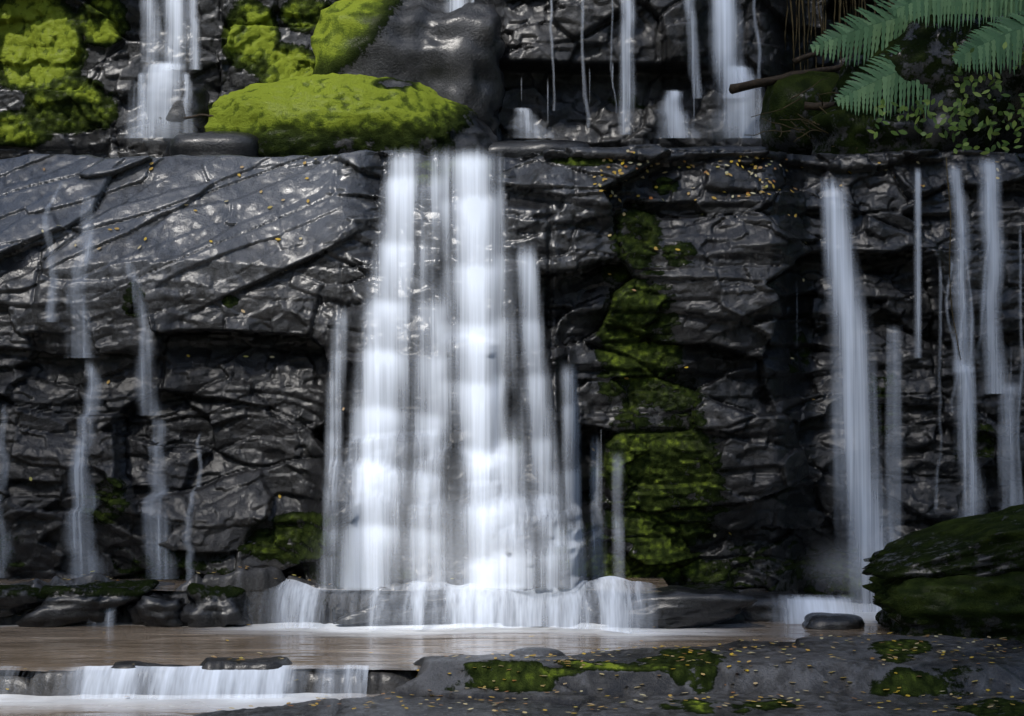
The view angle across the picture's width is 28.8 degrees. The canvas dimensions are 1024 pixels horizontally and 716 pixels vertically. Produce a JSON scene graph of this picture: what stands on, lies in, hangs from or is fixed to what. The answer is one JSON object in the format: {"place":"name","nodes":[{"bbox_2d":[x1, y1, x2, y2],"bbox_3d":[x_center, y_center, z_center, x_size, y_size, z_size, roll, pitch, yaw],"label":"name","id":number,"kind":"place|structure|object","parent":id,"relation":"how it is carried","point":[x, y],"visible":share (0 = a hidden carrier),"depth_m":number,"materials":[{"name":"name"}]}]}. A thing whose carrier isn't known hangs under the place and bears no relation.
{"place":"outdoors","nodes":[
{"label":"outdoors","id":0,"kind":"place"},
{"bbox_2d":[0,693,380,715],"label":"pool water","id":1,"kind":"structure","parent":0,"point":[104,705],"depth_m":12.39,"materials":[{"name":"white liquid"}]},
{"bbox_2d":[84,576,850,698],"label":"cascades","id":2,"kind":"structure","parent":1,"relation":"on","point":[200,682],"depth_m":14.60,"materials":[{"name":"liquid"}]},
{"bbox_2d":[0,576,667,592],"bbox_3d":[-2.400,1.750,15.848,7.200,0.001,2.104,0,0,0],"label":"rocks","id":3,"kind":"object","parent":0,"point":[637,585],"depth_m":15.38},
{"bbox_2d":[0,601,898,671],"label":"pool water","id":4,"kind":"structure","parent":0,"point":[306,645],"depth_m":14.10,"materials":[{"name":"liquid"}]},
{"bbox_2d":[15,579,158,627],"bbox_3d":[-3.186,1.846,14.974,1.028,0.336,0.468,0,0,0],"label":"ledge rock","id":5,"kind":"object","parent":4,"relation":"in","point":[99,601],"visible":1,"depth_m":14.82,"materials":[{"name":"black stone"}]},
{"bbox_2d":[180,583,250,627],"bbox_3d":[-2.221,1.865,15.049,0.546,0.362,0.610,0,0,0],"label":"ledge rock","id":6,"kind":"object","parent":4,"relation":"in","point":[214,606],"visible":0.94,"depth_m":14.81,"materials":[{"name":"black stone"}]},
{"bbox_2d":[333,594,458,624],"bbox_3d":[-0.748,1.877,15.121,1.232,0.234,0.545,0,0,-7],"label":"ledge rock","id":7,"kind":"object","parent":4,"relation":"in","point":[395,608],"visible":0.72,"depth_m":14.88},
{"bbox_2d":[444,591,509,621],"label":"waterfall","id":8,"kind":"structure","parent":4,"relation":"in","point":[496,609],"depth_m":15.02,"materials":[{"name":"white liquid"}]},
{"bbox_2d":[509,647,565,656],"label":"pool stone","id":9,"kind":"object","parent":4,"relation":"in","point":[537,651],"visible":0.34,"depth_m":13.17,"materials":[{"name":"grey stone"}]},
{"bbox_2d":[151,0,995,611],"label":"side falls and drips","id":10,"kind":"object","parent":4,"relation":"on","point":[163,78],"visible":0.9,"depth_m":15.85,"materials":[{"name":"liquid"}]},
{"bbox_2d":[802,612,864,629],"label":"rock","id":11,"kind":"object","parent":4,"relation":"in","point":[825,621],"visible":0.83,"depth_m":14.70,"materials":[{"name":"grey stone"}]},
{"bbox_2d":[862,571,1023,643],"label":"mossy boulder","id":12,"kind":"object","parent":4,"relation":"in","point":[966,606],"visible":0.59,"depth_m":13.75,"materials":[{"name":"green plant"}]},
{"bbox_2d":[861,504,1023,579],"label":"mossy boulder","id":13,"kind":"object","parent":12,"relation":"on","point":[987,544],"depth_m":14.03,"materials":[{"name":"green plant"}]},
{"bbox_2d":[0,567,1023,715],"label":"rock ledge","id":14,"kind":"object","parent":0,"point":[927,671],"visible":0.56,"depth_m":12.50,"materials":[{"name":"grey stone"}]},
{"bbox_2d":[0,584,44,616],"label":"ledge rock","id":15,"kind":"object","parent":14,"relation":"on","point":[16,599],"visible":0.95,"depth_m":14.82,"materials":[{"name":"black stone"}]},
{"bbox_2d":[126,591,185,626],"bbox_3d":[-2.644,1.913,14.964,0.495,0.295,0.433,0,0,0],"label":"ledge rock","id":16,"kind":"object","parent":14,"relation":"on","point":[155,609],"visible":0.79,"depth_m":14.80,"materials":[{"name":"black stone"}]},
{"bbox_2d":[0,144,1023,627],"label":"rock cliff","id":17,"kind":"structure","parent":14,"relation":"on","point":[160,456],"depth_m":16.03,"materials":[{"name":"grey stone"}]},
{"bbox_2d":[145,84,209,128],"bbox_3d":[-3.096,-2.329,18.439,0.588,0.418,0.535,0,0,0],"label":"rock","id":18,"kind":"object","parent":17,"relation":"on","point":[171,106],"visible":0.93,"depth_m":18.23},
{"bbox_2d":[169,131,258,156],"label":"ledge block","id":19,"kind":"structure","parent":17,"relation":"on","point":[220,143],"depth_m":17.34,"materials":[{"name":"grey stone"}]},
{"bbox_2d":[204,73,497,156],"bbox_3d":[-1.428,-1.926,18.001,2.657,1.269,1.324,0,0,0],"label":"mossy boulder","id":20,"kind":"object","parent":17,"relation":"on","point":[323,114],"visible":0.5,"depth_m":17.43,"materials":[{"name":"green plant"}]},
{"bbox_2d":[311,0,505,135],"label":"dark boulder","id":21,"kind":"object","parent":17,"relation":"on","point":[449,51],"visible":0.52,"depth_m":18.08,"materials":[{"name":"grey stone"}]},
{"bbox_2d":[349,153,577,589],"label":"waterfall","id":22,"kind":"structure","parent":17,"relation":"on","point":[491,517],"depth_m":15.18,"materials":[{"name":"liquid"}]},
{"bbox_2d":[0,0,1019,158],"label":"rock wall","id":23,"kind":"structure","parent":17,"relation":"on","point":[75,77],"depth_m":18.77,"materials":[{"name":"black stone"}]},
{"bbox_2d":[184,41,854,118],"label":"fallen logs","id":24,"kind":"object","parent":23,"relation":"on","point":[749,85],"visible":0.52,"depth_m":17.98,"materials":[{"name":"black wood"}]},
{"bbox_2d":[752,0,960,669],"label":"hanging roots","id":25,"kind":"object","parent":23,"relation":"hanging from","point":[854,11],"visible":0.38,"depth_m":18.84,"materials":[{"name":"wood"},{"name":"bark"}]},
{"bbox_2d":[487,140,590,157],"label":"ledge block","id":26,"kind":"structure","parent":17,"relation":"on","point":[514,149],"depth_m":17.73,"materials":[{"name":"grey stone"}]},
{"bbox_2d":[756,71,838,154],"bbox_3d":[2.805,-2.171,18.193,1.121,0.912,0.919,0,0,0],"label":"mossy boulder","id":27,"kind":"object","parent":17,"relation":"on","point":[780,94],"visible":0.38,"depth_m":17.86,"materials":[{"name":"green plant"}]},
{"bbox_2d":[808,105,925,154],"bbox_3d":[3.172,-1.838,17.210,1.232,0.690,1.014,0,0,0],"label":"mossy rock","id":28,"kind":"object","parent":17,"relation":"on","point":[846,130],"visible":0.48,"depth_m":16.80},
{"bbox_2d":[830,14,1023,153],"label":"root bank mound","id":29,"kind":"object","parent":17,"relation":"on","point":[924,55],"visible":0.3,"depth_m":16.82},
{"bbox_2d":[810,0,1023,119],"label":"tree fern fronds","id":30,"kind":"object","parent":29,"relation":"on","point":[988,42],"visible":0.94,"depth_m":16.79,"materials":[{"name":"green plant"}]},
{"bbox_2d":[867,42,1023,154],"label":"shrub leaves","id":31,"kind":"object","parent":17,"relation":"on","point":[970,111],"visible":0.92,"depth_m":16.53,"materials":[{"name":"green plant"}]},
{"bbox_2d":[7,149,1023,712],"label":"fallen leaves","id":32,"kind":"object","parent":14,"relation":"on","point":[567,663],"visible":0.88,"depth_m":13.29,"materials":[{"name":"yellow plant"}]},
{"bbox_2d":[599,584,757,628],"bbox_3d":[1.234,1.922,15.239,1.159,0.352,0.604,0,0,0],"label":"rock","id":33,"kind":"object","parent":14,"relation":"on","point":[739,618],"visible":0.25,"depth_m":15.07,"materials":[{"name":"grey stone"}]},
{"bbox_2d":[576,586,605,618],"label":"waterfall","id":34,"kind":"structure","parent":33,"relation":"on","point":[587,602],"depth_m":15.02,"materials":[{"name":"white liquid"}]},
{"bbox_2d":[739,591,802,621],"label":"rock","id":35,"kind":"object","parent":14,"relation":"on","point":[773,606],"visible":0.41,"depth_m":15.12,"materials":[{"name":"black stone"}]}
]}

